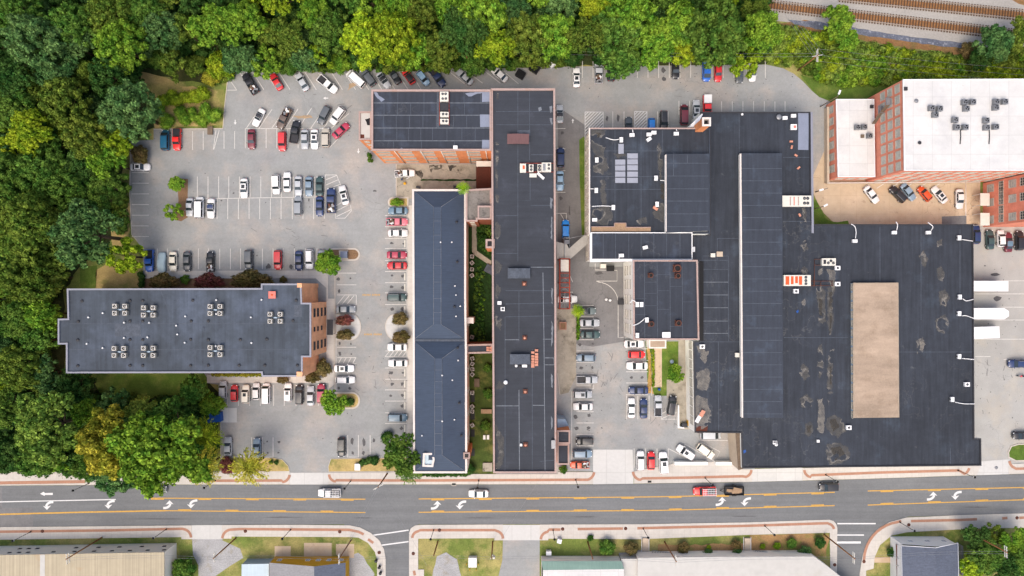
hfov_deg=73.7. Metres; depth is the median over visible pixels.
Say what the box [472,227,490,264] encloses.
garden path
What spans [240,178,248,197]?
parked car
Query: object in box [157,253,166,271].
covered car
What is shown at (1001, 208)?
window
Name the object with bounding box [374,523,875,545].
crosswalk lines
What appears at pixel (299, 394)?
parked car
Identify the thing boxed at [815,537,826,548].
bush
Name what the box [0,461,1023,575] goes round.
brick paving
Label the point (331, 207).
pickup truck
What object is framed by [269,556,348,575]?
yellow house
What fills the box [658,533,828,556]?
straw bank
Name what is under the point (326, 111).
parked car
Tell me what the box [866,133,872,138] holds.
condenser unit
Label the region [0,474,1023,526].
road
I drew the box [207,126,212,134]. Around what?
wooden bench
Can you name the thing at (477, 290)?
undergrowth
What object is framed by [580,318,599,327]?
parked car
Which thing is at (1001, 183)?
window
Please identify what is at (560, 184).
parked car
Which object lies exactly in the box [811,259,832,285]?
pipe rack
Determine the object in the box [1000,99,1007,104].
condenser unit
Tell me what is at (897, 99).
window
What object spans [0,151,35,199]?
tree
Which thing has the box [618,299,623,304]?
planter box
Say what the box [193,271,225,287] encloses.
bush
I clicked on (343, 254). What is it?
transformer cabinet
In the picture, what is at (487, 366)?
bush
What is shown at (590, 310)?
parked car
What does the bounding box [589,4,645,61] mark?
tree
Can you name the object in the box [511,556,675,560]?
power line
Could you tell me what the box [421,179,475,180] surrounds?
weed strip
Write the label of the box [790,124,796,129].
roof box
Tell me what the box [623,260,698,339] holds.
building
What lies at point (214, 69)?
tree
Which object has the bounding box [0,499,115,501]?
white lane line
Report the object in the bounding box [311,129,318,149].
parked car
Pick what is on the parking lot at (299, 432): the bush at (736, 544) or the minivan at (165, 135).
the minivan at (165, 135)
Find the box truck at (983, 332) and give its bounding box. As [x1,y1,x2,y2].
[974,326,999,338]
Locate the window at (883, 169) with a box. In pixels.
[881,166,885,175]
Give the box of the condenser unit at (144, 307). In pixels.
[141,305,147,309]
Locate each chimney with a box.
[463,443,471,458]
[486,239,494,251]
[694,117,710,131]
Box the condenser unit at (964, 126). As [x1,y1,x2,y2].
[961,124,968,129]
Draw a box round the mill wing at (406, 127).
[371,89,490,163]
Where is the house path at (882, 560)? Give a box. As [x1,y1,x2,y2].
[874,557,889,562]
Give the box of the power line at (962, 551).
[856,551,1007,557]
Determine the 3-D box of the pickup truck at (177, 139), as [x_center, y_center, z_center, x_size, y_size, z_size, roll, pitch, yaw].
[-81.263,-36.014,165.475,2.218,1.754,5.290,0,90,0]
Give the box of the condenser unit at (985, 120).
[982,117,989,123]
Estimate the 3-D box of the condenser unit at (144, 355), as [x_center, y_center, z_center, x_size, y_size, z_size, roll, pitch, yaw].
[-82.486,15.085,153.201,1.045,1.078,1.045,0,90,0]
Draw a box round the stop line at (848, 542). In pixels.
[837,542,860,543]
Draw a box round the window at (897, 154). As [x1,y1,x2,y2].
[895,150,900,159]
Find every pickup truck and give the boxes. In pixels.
[144,250,154,271]
[172,128,181,150]
[206,251,214,271]
[242,72,259,95]
[276,106,292,129]
[289,120,300,143]
[316,74,337,93]
[325,188,336,212]
[386,217,407,225]
[562,235,570,247]
[570,461,589,468]
[576,375,597,383]
[594,64,603,83]
[654,395,662,416]
[702,94,711,111]
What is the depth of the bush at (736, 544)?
165.05 m
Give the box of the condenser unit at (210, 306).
[208,304,213,308]
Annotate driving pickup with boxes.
[318,488,340,497]
[693,486,716,495]
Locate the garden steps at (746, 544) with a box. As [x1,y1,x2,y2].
[743,537,750,551]
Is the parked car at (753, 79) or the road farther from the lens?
the road
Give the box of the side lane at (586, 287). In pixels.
[558,111,624,346]
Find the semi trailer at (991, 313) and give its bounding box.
[974,308,1008,318]
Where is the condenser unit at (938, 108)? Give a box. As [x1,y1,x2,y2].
[935,106,942,111]
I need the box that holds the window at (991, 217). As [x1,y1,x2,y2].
[990,215,993,223]
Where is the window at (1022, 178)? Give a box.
[1020,177,1023,185]
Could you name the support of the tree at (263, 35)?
on the woodland floor
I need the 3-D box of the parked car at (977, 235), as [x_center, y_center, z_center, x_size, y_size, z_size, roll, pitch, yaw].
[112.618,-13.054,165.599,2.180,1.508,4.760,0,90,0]
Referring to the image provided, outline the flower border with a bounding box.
[211,373,261,377]
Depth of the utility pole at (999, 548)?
153.65 m
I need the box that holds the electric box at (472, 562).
[468,556,476,566]
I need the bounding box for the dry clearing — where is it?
[95,72,224,287]
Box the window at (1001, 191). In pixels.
[999,189,1003,196]
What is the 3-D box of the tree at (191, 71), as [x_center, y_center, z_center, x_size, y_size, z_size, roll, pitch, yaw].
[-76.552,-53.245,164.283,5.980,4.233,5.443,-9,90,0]
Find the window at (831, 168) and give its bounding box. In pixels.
[829,164,834,173]
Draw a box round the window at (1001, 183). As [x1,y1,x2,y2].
[999,180,1003,188]
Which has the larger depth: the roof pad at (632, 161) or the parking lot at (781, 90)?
the parking lot at (781, 90)
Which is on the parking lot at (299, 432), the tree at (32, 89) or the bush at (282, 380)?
the bush at (282, 380)
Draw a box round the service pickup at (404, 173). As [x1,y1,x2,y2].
[394,170,414,178]
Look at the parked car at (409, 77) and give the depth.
165.07 m
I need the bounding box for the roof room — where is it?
[478,206,490,219]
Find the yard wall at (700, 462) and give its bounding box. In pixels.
[673,460,731,464]
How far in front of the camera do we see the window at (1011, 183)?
156.52 m
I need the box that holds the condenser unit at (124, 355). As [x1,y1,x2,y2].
[121,353,127,357]
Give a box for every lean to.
[476,167,490,188]
[556,415,569,428]
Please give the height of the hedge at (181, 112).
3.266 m
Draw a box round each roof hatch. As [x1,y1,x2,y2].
[268,291,275,298]
[507,134,528,143]
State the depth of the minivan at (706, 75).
165.12 m
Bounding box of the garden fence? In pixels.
[958,543,963,575]
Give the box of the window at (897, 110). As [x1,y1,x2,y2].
[895,106,899,115]
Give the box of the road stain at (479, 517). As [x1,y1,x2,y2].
[147,507,985,518]
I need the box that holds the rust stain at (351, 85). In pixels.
[294,83,355,118]
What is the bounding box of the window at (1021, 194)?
[1020,192,1023,200]
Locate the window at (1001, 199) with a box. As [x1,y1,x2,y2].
[999,196,1003,204]
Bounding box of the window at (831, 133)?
[829,129,833,137]
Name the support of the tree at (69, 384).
on the lawn at (152, 385)
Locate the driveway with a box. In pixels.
[499,540,539,575]
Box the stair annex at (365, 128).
[359,111,370,149]
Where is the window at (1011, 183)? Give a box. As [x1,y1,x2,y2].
[1008,179,1015,187]
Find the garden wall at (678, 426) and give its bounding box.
[677,405,683,428]
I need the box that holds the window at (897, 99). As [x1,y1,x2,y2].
[895,95,899,104]
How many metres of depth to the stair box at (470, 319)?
158.90 m
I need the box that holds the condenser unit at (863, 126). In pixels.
[861,124,866,129]
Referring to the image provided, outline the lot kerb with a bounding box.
[129,82,686,458]
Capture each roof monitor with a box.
[664,153,709,232]
[738,153,782,417]
[851,283,898,418]
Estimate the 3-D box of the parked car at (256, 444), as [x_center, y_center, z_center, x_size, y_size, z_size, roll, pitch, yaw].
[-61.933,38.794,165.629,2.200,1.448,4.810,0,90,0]
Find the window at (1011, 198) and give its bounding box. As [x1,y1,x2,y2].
[1008,194,1015,202]
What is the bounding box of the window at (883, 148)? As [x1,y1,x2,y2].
[881,145,885,154]
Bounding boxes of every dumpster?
[515,68,525,79]
[529,64,540,74]
[606,265,613,270]
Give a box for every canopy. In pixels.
[327,319,335,334]
[476,161,490,166]
[972,193,989,206]
[974,213,989,225]
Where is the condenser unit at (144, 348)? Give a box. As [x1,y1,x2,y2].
[141,346,147,350]
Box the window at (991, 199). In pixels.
[987,198,993,206]
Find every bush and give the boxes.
[148,271,180,287]
[171,556,196,575]
[179,274,189,284]
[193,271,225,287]
[218,456,234,473]
[229,268,274,287]
[276,377,288,383]
[279,275,287,282]
[304,372,320,382]
[314,357,331,377]
[335,314,354,325]
[336,329,354,339]
[392,311,408,324]
[392,330,410,343]
[465,463,475,474]
[477,234,487,244]
[479,420,489,430]
[482,389,492,399]
[483,363,491,371]
[558,465,567,473]
[571,304,584,318]
[587,535,593,541]
[599,539,616,555]
[623,541,638,555]
[677,541,689,553]
[702,548,712,552]
[730,539,741,549]
[732,548,741,552]
[773,542,780,549]
[787,537,796,548]
[797,545,811,553]
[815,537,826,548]
[887,547,893,557]
[958,41,976,58]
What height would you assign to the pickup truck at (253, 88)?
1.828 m
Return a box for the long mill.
[491,88,555,472]
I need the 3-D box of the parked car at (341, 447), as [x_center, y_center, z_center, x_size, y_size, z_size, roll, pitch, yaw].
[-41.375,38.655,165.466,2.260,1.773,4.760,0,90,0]
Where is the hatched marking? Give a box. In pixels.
[585,111,646,130]
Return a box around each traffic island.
[331,248,359,260]
[335,314,360,339]
[335,392,359,408]
[385,313,410,340]
[388,197,408,206]
[1008,444,1023,460]
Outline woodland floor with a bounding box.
[0,0,767,454]
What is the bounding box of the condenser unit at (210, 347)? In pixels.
[208,345,213,349]
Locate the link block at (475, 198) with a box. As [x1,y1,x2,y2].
[466,188,491,226]
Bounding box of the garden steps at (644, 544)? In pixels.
[641,537,648,552]
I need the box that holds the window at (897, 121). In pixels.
[895,117,899,126]
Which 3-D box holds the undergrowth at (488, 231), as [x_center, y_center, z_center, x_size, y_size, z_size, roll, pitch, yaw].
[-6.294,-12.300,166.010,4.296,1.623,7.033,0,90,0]
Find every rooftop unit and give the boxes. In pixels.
[440,92,448,101]
[440,103,448,110]
[440,112,448,117]
[440,119,448,124]
[520,164,525,172]
[529,164,532,171]
[537,164,540,171]
[542,163,550,171]
[551,440,554,448]
[782,196,810,206]
[783,275,810,285]
[821,258,835,265]
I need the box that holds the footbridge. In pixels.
[556,235,587,258]
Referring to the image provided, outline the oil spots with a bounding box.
[153,67,1017,454]
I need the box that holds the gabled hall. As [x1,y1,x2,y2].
[412,189,469,472]
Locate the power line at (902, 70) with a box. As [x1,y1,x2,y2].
[820,61,989,78]
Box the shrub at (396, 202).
[390,198,403,205]
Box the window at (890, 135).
[888,131,892,140]
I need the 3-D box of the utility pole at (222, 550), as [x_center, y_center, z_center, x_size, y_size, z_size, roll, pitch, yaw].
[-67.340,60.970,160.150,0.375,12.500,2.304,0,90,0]
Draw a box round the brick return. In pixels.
[728,433,742,469]
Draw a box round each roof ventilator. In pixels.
[673,265,681,271]
[674,273,680,278]
[675,320,681,325]
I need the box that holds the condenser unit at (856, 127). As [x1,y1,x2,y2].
[854,125,859,129]
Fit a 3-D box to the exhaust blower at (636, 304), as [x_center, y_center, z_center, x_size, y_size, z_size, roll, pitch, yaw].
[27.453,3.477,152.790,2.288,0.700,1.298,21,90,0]
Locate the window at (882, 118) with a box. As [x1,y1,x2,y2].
[880,113,884,122]
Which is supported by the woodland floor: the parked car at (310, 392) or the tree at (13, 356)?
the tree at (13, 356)
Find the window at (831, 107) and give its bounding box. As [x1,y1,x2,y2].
[829,105,832,114]
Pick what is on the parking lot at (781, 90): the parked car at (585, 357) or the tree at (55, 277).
the parked car at (585, 357)
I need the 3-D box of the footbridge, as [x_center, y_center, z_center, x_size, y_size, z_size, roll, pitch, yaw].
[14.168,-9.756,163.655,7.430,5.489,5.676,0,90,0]
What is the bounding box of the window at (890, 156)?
[888,153,892,162]
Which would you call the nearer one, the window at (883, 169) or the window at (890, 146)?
the window at (890, 146)
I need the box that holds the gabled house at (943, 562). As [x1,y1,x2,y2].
[890,536,958,575]
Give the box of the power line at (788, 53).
[529,50,817,53]
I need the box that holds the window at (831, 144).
[829,141,833,149]
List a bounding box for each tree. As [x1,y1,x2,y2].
[0,0,46,34]
[0,13,66,70]
[0,50,36,100]
[0,83,43,132]
[0,133,10,151]
[0,136,23,155]
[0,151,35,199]
[0,188,16,214]
[0,190,54,266]
[0,251,58,304]
[0,283,16,312]
[0,298,32,342]
[0,336,15,353]
[0,344,52,391]
[0,361,18,391]
[0,385,27,429]
[0,416,17,436]
[0,430,29,474]
[3,108,64,157]
[11,147,66,202]
[12,390,87,468]
[12,434,59,477]
[19,325,60,357]
[20,69,43,104]
[22,295,66,332]
[27,191,53,214]
[27,351,68,393]
[28,0,51,15]
[31,381,58,400]
[32,56,77,99]
[32,239,70,272]
[37,76,92,130]
[37,124,70,162]
[39,166,91,210]
[39,258,72,293]
[43,1,95,51]
[46,115,69,135]
[46,148,68,167]
[46,198,123,269]
[48,0,74,6]
[48,26,94,68]
[48,206,68,224]
[50,449,69,472]
[56,367,97,404]
[58,109,115,159]
[63,146,94,191]
[68,453,89,482]
[70,396,95,426]
[71,58,94,87]
[74,403,137,480]
[78,95,100,122]
[83,0,136,33]
[85,146,129,181]
[85,166,131,209]
[87,55,135,97]
[89,449,133,497]
[90,16,148,75]
[95,78,164,143]
[95,128,133,157]
[96,386,130,420]
[104,236,147,273]
[104,410,213,499]
[117,64,144,84]
[123,395,157,421]
[125,0,166,24]
[130,144,147,163]
[132,33,158,57]
[137,11,184,52]
[140,395,195,451]
[145,46,168,69]
[158,0,179,9]
[160,49,196,83]
[163,203,183,220]
[168,12,211,50]
[168,176,185,191]
[173,441,203,477]
[177,0,205,16]
[179,373,209,404]
[184,55,205,77]
[185,2,242,47]
[191,415,224,452]
[191,445,224,486]
[199,391,227,415]
[200,71,219,86]
[205,50,234,80]
[208,0,240,7]
[221,40,258,73]
[222,0,269,42]
[227,447,272,485]
[248,0,263,16]
[250,43,282,79]
[256,18,276,45]
[260,0,304,16]
[265,16,307,60]
[273,56,297,75]
[278,0,306,23]
[288,44,319,72]
[296,0,331,29]
[298,28,319,45]
[307,44,333,68]
[308,8,350,56]
[314,248,341,275]
[319,389,349,415]
[329,0,360,14]
[331,52,351,75]
[339,10,385,71]
[356,0,386,18]
[366,9,422,66]
[375,0,413,19]
[381,432,420,476]
[395,457,422,484]
[399,32,430,71]
[405,0,438,34]
[422,29,461,74]
[434,0,461,23]
[438,4,489,57]
[456,181,470,194]
[457,0,507,43]
[461,48,485,77]
[473,29,516,66]
[499,0,532,27]
[502,10,548,67]
[527,0,548,7]
[533,13,575,62]
[534,4,549,24]
[544,0,578,18]
[564,16,605,54]
[579,0,616,18]
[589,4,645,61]
[600,0,658,45]
[601,44,641,80]
[634,30,675,71]
[647,1,700,54]
[649,0,672,19]
[651,0,676,9]
[667,363,684,382]
[671,41,706,68]
[677,0,701,12]
[680,0,747,71]
[688,0,706,13]
[729,43,763,78]
[740,0,770,20]
[742,10,779,53]
[762,24,785,47]
[822,4,855,40]
[836,29,859,52]
[959,552,984,575]
[960,524,990,549]
[967,538,1005,575]
[968,47,993,71]
[971,23,1015,63]
[986,522,1007,543]
[987,554,1020,575]
[999,526,1023,553]
[1002,545,1023,575]
[1010,15,1023,55]
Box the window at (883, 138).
[881,134,885,143]
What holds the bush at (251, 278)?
on the parking lot at (299, 432)
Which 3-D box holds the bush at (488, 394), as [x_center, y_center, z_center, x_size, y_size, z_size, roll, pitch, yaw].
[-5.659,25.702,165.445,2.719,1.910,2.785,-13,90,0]
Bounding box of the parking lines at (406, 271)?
[132,61,1020,467]
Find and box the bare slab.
[275,543,353,557]
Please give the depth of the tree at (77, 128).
152.83 m
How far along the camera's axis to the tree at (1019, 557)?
159.87 m
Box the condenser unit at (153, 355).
[151,353,156,357]
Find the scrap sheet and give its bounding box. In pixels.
[695,413,700,422]
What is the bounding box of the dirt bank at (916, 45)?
[780,0,1023,54]
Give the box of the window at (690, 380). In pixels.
[689,378,692,386]
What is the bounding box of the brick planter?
[559,322,566,329]
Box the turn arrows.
[41,491,961,509]
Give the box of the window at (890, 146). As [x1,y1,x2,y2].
[888,142,892,151]
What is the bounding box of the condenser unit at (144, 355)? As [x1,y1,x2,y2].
[141,353,147,357]
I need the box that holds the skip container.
[207,411,223,422]
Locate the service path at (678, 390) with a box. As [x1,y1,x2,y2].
[667,340,689,428]
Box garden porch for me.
[646,340,665,347]
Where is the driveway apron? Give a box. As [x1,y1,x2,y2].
[192,450,1009,539]
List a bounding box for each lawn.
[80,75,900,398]
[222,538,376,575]
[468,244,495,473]
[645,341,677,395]
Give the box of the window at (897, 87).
[894,83,899,93]
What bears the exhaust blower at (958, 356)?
on the warehouse at (932, 274)
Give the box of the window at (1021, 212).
[1020,211,1023,219]
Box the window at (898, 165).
[896,161,900,170]
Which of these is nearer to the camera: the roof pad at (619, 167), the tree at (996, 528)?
the roof pad at (619, 167)
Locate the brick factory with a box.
[866,79,1023,181]
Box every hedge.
[137,271,145,287]
[155,85,211,106]
[155,105,175,130]
[173,106,191,126]
[186,106,207,127]
[198,101,223,123]
[340,397,354,406]
[358,455,379,466]
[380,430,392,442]
[420,473,467,477]
[576,313,580,339]
[651,348,654,387]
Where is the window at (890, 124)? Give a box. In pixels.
[888,120,892,129]
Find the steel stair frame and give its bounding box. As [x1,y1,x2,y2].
[557,258,571,308]
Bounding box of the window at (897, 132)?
[895,128,900,137]
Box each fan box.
[699,344,704,348]
[845,425,851,429]
[963,382,969,386]
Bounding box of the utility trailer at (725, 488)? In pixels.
[720,484,743,495]
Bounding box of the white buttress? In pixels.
[687,114,702,127]
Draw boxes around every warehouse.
[0,543,176,575]
[685,112,981,467]
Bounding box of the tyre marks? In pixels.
[251,73,1016,424]
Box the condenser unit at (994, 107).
[991,105,998,110]
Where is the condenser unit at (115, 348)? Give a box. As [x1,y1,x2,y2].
[112,346,118,350]
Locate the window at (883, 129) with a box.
[881,124,885,132]
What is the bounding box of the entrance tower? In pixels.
[556,425,569,443]
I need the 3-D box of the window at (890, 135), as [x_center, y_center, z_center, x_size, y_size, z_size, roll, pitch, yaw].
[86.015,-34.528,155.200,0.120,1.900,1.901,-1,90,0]
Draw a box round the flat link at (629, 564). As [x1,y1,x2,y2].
[619,554,636,575]
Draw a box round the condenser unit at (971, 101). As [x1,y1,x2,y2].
[968,99,975,104]
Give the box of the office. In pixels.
[58,284,325,376]
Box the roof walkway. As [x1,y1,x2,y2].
[591,223,650,231]
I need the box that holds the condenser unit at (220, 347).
[218,345,223,349]
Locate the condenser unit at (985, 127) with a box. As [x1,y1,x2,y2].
[982,125,989,130]
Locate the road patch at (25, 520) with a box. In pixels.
[0,487,32,526]
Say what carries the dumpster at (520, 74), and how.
on the parking lot at (299, 432)
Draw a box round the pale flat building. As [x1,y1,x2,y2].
[635,550,839,575]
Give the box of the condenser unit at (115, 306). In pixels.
[112,304,118,308]
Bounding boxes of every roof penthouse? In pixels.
[508,268,529,277]
[510,354,529,363]
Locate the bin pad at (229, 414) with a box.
[221,408,236,421]
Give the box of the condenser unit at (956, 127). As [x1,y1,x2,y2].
[952,124,959,129]
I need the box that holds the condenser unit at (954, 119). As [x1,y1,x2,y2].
[951,117,958,122]
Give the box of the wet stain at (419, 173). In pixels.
[415,165,455,178]
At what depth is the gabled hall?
156.25 m
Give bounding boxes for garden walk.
[652,348,661,386]
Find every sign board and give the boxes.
[355,463,360,469]
[546,550,550,555]
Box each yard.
[349,550,640,575]
[557,308,575,394]
[974,226,1023,463]
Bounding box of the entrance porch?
[556,441,568,464]
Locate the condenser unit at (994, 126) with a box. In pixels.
[991,124,998,129]
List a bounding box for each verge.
[221,457,289,472]
[328,458,396,471]
[579,136,584,234]
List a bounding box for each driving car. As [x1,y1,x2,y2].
[469,489,487,498]
[818,482,838,490]
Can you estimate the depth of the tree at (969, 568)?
160.92 m
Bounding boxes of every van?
[194,197,204,218]
[261,383,270,403]
[346,70,365,88]
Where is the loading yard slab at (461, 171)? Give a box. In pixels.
[397,164,476,197]
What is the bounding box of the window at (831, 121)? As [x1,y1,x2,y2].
[829,117,833,125]
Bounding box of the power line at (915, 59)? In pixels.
[823,49,1017,68]
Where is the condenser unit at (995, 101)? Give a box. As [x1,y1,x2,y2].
[992,99,999,104]
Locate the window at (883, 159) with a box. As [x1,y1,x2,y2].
[881,155,885,164]
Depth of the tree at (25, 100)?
154.50 m
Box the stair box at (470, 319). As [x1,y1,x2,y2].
[467,316,474,322]
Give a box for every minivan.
[160,130,170,150]
[679,105,687,124]
[700,433,720,438]
[702,62,711,81]
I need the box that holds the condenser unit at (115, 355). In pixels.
[112,353,118,357]
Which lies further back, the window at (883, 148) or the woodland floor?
the woodland floor
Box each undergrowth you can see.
[0,0,773,478]
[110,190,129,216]
[111,182,129,234]
[205,56,566,85]
[219,56,575,82]
[473,266,485,341]
[473,271,485,338]
[473,278,484,314]
[476,224,491,256]
[480,225,491,238]
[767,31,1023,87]
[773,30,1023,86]
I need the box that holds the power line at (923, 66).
[822,55,1016,74]
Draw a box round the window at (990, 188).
[987,184,993,192]
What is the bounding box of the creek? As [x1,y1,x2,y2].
[789,20,961,47]
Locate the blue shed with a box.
[242,559,272,575]
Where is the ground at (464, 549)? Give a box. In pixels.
[0,21,1022,575]
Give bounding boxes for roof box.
[662,332,670,337]
[717,252,722,256]
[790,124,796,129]
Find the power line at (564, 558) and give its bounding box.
[524,558,674,562]
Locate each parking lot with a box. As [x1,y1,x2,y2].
[130,67,557,473]
[555,65,829,470]
[813,153,979,225]
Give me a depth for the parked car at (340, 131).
165.37 m
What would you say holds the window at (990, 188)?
in the factory wing at (1005, 208)
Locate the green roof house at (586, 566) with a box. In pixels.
[541,556,623,575]
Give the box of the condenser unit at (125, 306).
[122,304,128,308]
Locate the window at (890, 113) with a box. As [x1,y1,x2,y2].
[887,109,892,118]
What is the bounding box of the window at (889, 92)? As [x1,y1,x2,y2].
[887,88,891,97]
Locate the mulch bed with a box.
[144,179,260,287]
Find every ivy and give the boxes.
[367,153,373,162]
[468,225,491,341]
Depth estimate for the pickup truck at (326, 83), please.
165.27 m
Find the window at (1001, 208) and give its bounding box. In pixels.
[999,205,1003,213]
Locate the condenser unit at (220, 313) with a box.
[218,311,223,315]
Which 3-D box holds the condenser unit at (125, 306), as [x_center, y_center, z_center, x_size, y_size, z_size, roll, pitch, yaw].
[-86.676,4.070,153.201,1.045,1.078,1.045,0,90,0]
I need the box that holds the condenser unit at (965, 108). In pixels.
[962,106,969,111]
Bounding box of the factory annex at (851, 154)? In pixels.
[826,99,874,179]
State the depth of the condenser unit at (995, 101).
149.07 m
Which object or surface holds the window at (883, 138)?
in the brick factory
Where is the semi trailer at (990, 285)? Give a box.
[974,281,1007,290]
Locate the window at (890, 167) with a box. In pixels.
[888,164,892,173]
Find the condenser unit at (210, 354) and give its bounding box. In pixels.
[208,352,213,356]
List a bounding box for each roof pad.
[615,160,624,164]
[615,165,624,170]
[615,172,624,176]
[615,178,624,182]
[618,144,623,153]
[627,153,637,158]
[627,159,637,164]
[627,165,637,169]
[627,172,637,176]
[627,178,637,182]
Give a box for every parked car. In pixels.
[130,163,150,170]
[168,252,177,271]
[182,252,191,271]
[186,198,193,216]
[207,198,215,218]
[219,380,227,398]
[223,437,232,456]
[229,385,238,401]
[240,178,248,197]
[241,385,250,402]
[244,250,253,269]
[248,129,255,149]
[251,383,260,399]
[252,108,265,126]
[252,438,261,457]
[270,73,283,90]
[271,175,280,194]
[273,250,282,269]
[277,131,286,151]
[283,172,291,191]
[283,383,292,401]
[293,176,302,195]
[294,196,302,215]
[294,251,303,270]
[294,385,303,404]
[295,72,309,91]
[301,129,308,149]
[304,249,313,268]
[305,176,313,196]
[306,386,314,405]
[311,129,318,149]
[315,176,323,195]
[316,196,323,216]
[316,384,325,402]
[317,105,331,124]
[321,128,330,147]
[329,106,345,124]
[332,122,349,138]
[334,364,353,372]
[335,376,354,384]
[336,305,355,313]
[336,437,345,456]
[338,185,349,204]
[360,69,376,86]
[376,72,390,88]
[387,250,406,258]
[387,262,406,269]
[387,293,406,300]
[387,343,406,350]
[388,70,401,84]
[388,207,407,214]
[388,228,407,237]
[388,359,407,366]
[388,413,407,422]
[402,70,415,84]
[416,70,429,85]
[427,69,445,87]
[456,69,473,85]
[491,68,508,82]
[555,105,563,122]
[556,148,564,166]
[556,171,564,190]
[557,295,576,303]
[561,220,569,237]
[572,68,580,87]
[572,449,591,457]
[573,390,591,397]
[573,402,592,409]
[576,354,595,361]
[576,437,592,445]
[577,307,595,314]
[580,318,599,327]
[580,330,599,338]
[607,63,614,80]
[624,117,631,127]
[624,340,643,347]
[626,361,647,369]
[627,398,635,417]
[628,350,644,358]
[628,386,647,394]
[636,451,643,470]
[639,398,646,417]
[647,118,654,127]
[647,451,655,469]
[658,451,668,473]
[659,111,668,127]
[666,395,676,414]
[671,62,678,78]
[676,444,695,460]
[692,100,700,117]
[696,442,714,458]
[713,66,722,81]
[735,71,744,83]
[747,62,756,81]
[863,185,879,203]
[889,185,907,202]
[899,183,915,200]
[917,186,932,201]
[930,186,947,203]
[954,189,964,208]
[974,224,980,243]
[984,230,994,249]
[995,230,1005,246]
[1002,232,1013,251]
[1007,359,1023,368]
[1012,431,1023,438]
[1013,231,1023,249]
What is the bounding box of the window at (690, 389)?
[689,388,692,396]
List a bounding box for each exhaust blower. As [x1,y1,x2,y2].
[592,205,614,209]
[606,137,622,142]
[630,300,638,306]
[633,317,648,325]
[851,224,857,242]
[891,222,897,233]
[925,222,932,233]
[949,397,974,403]
[956,311,973,318]
[956,354,973,359]
[957,295,973,300]
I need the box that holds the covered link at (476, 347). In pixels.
[467,341,491,353]
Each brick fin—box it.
[297,283,317,287]
[297,366,316,376]
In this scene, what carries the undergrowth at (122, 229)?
on the dry clearing
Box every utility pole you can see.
[65,537,102,563]
[213,537,235,562]
[338,540,351,562]
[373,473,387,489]
[664,541,676,564]
[797,49,822,70]
[823,534,854,563]
[983,540,1007,557]
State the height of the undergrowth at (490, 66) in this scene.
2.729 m
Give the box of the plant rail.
[439,91,439,124]
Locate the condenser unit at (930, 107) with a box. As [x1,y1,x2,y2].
[927,105,934,110]
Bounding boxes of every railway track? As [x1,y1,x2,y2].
[769,0,1012,36]
[839,0,1023,19]
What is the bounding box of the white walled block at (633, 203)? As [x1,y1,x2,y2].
[584,128,709,235]
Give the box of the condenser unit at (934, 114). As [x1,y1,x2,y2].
[931,112,938,117]
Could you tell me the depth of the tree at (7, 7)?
153.12 m
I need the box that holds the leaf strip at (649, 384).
[647,348,653,393]
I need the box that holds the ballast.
[770,0,1023,46]
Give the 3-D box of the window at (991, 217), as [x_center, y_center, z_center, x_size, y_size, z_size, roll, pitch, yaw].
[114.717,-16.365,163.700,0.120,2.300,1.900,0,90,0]
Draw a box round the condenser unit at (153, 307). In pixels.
[151,305,156,309]
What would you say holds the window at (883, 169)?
in the brick factory
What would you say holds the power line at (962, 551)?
attached to the utility pole at (852, 555)
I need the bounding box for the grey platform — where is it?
[484,264,491,274]
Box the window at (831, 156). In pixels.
[829,153,833,161]
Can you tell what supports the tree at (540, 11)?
on the woodland floor
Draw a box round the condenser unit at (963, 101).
[960,99,967,104]
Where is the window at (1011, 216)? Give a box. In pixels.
[1008,212,1015,220]
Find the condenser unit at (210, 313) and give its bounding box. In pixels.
[208,311,213,315]
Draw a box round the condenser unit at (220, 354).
[218,352,223,356]
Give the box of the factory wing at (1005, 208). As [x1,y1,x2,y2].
[983,174,1023,226]
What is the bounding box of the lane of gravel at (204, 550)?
[192,539,242,575]
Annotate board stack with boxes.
[727,487,741,493]
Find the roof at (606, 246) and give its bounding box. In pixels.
[586,232,691,261]
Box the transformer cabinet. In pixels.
[340,251,347,257]
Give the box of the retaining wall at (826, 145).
[824,107,979,183]
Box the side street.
[343,515,909,575]
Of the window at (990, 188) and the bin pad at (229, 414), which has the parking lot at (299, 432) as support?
the bin pad at (229, 414)
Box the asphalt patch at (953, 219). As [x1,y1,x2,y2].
[942,216,965,223]
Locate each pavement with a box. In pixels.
[0,462,1023,485]
[0,513,1023,575]
[144,205,412,433]
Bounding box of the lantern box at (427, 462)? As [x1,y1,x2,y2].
[422,452,434,466]
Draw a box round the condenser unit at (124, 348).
[121,346,127,350]
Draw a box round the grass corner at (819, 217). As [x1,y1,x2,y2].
[814,200,848,223]
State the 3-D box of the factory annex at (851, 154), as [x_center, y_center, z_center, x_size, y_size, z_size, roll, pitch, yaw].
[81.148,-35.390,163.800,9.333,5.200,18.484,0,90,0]
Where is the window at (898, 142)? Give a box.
[895,139,900,148]
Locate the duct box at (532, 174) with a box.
[529,173,536,176]
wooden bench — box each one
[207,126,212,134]
[474,379,478,386]
[481,409,491,413]
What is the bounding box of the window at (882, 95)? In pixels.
[880,91,884,101]
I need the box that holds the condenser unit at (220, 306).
[218,304,223,308]
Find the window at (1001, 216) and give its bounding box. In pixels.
[999,214,1003,222]
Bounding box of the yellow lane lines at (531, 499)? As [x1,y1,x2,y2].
[0,487,1023,514]
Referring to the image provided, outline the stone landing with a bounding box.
[483,462,491,470]
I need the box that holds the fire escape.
[872,98,890,123]

